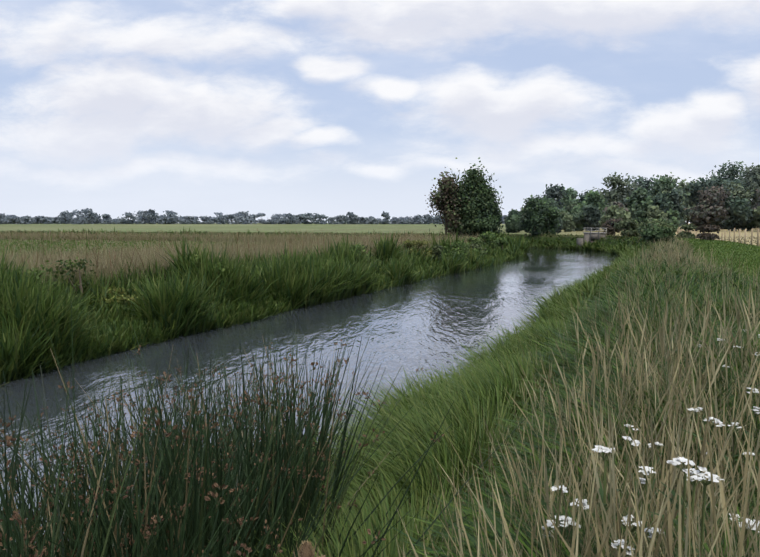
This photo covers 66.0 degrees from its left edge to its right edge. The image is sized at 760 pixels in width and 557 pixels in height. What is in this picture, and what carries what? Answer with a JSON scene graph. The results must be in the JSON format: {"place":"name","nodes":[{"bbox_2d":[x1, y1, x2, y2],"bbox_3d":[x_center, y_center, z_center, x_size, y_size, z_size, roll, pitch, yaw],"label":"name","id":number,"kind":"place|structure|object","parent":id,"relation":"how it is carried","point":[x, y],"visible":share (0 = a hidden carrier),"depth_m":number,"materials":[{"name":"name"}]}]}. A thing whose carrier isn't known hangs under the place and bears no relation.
{"place":"outdoors","nodes":[
{"label":"outdoors","id":0,"kind":"place"},
{"bbox_2d":[0,227,534,386],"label":"grassy bank","id":1,"kind":"structure","parent":0,"point":[182,297],"depth_m":19.14,"materials":[{"name":"green plant"}]},
{"bbox_2d":[5,231,509,308],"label":"bank herbs","id":2,"kind":"object","parent":1,"relation":"on","point":[487,238],"depth_m":28.46,"materials":[{"name":"green plant"}]},
{"bbox_2d":[0,248,622,542],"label":"river water","id":3,"kind":"structure","parent":0,"point":[411,327],"depth_m":14.69,"materials":[{"name":"grey liquid"}]},
{"bbox_2d":[0,229,759,556],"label":"meadow bank","id":4,"kind":"structure","parent":0,"point":[603,358],"depth_m":4.30,"materials":[{"name":"green plant"}]},
{"bbox_2d":[293,540,330,556],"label":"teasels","id":5,"kind":"object","parent":4,"relation":"on","point":[305,550],"visible":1,"depth_m":1.54,"materials":[{"name":"brown plant"}]},
{"bbox_2d":[519,330,759,556],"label":"yarrow","id":6,"kind":"object","parent":4,"relation":"on","point":[602,491],"depth_m":2.17,"materials":[{"name":"white plant"}]},
{"bbox_2d":[0,223,759,276],"bbox_3d":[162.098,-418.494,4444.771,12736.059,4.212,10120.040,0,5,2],"label":"ground","id":7,"kind":"structure","parent":0,"point":[335,228],"depth_m":187.10,"materials":[{"name":"green plant"}]},
{"bbox_2d":[0,208,507,223],"bbox_3d":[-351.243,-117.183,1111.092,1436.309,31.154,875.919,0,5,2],"label":"distant tree line","id":8,"kind":"object","parent":7,"relation":"on","point":[89,216],"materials":[{"name":"green plant"}]},
{"bbox_2d":[0,306,564,556],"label":"rushes","id":9,"kind":"object","parent":7,"relation":"on","point":[190,529],"visible":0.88,"depth_m":3.22,"materials":[{"name":"green plant"}]},
{"bbox_2d":[0,339,444,556],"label":"club rush spikelets","id":10,"kind":"object","parent":9,"relation":"attached to","point":[132,435],"visible":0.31,"depth_m":3.23,"materials":[{"name":"brown plant"}]},
{"bbox_2d":[425,157,503,238],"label":"tree","id":11,"kind":"object","parent":7,"relation":"on","point":[486,215],"depth_m":56.56,"materials":[{"name":"green plant"}]},
{"bbox_2d":[513,195,565,235],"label":"bush","id":12,"kind":"object","parent":7,"relation":"on","point":[545,215],"depth_m":74.75,"materials":[{"name":"green plant"}]},
{"bbox_2d":[577,230,606,247],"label":"sluice headwall","id":13,"kind":"object","parent":7,"relation":"on","point":[590,236],"visible":0.46,"depth_m":66.89,"materials":[{"name":"concrete"}]},
{"bbox_2d":[504,160,759,232],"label":"wood","id":14,"kind":"object","parent":7,"relation":"on","point":[726,202],"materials":[{"name":"green plant"}]},
{"bbox_2d":[600,217,722,242],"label":"bank shrubs","id":15,"kind":"object","parent":7,"relation":"on","point":[657,229],"depth_m":55.35,"materials":[{"name":"green plant"}]},
{"bbox_2d":[677,228,758,245],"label":"fence posts","id":16,"kind":"object","parent":7,"relation":"on","point":[679,230],"visible":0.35,"depth_m":50.62,"materials":[{"name":"brown wood"}]},
{"bbox_2d":[0,0,759,222],"label":"sky","id":17,"kind":"structure","parent":0,"point":[330,108],"materials":[{"name":"blue"}]},
{"bbox_2d":[677,229,755,243],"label":"crop field","id":18,"kind":"structure","parent":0,"point":[735,234],"depth_m":46.96,"materials":[{"name":"beige plant"}]}
]}

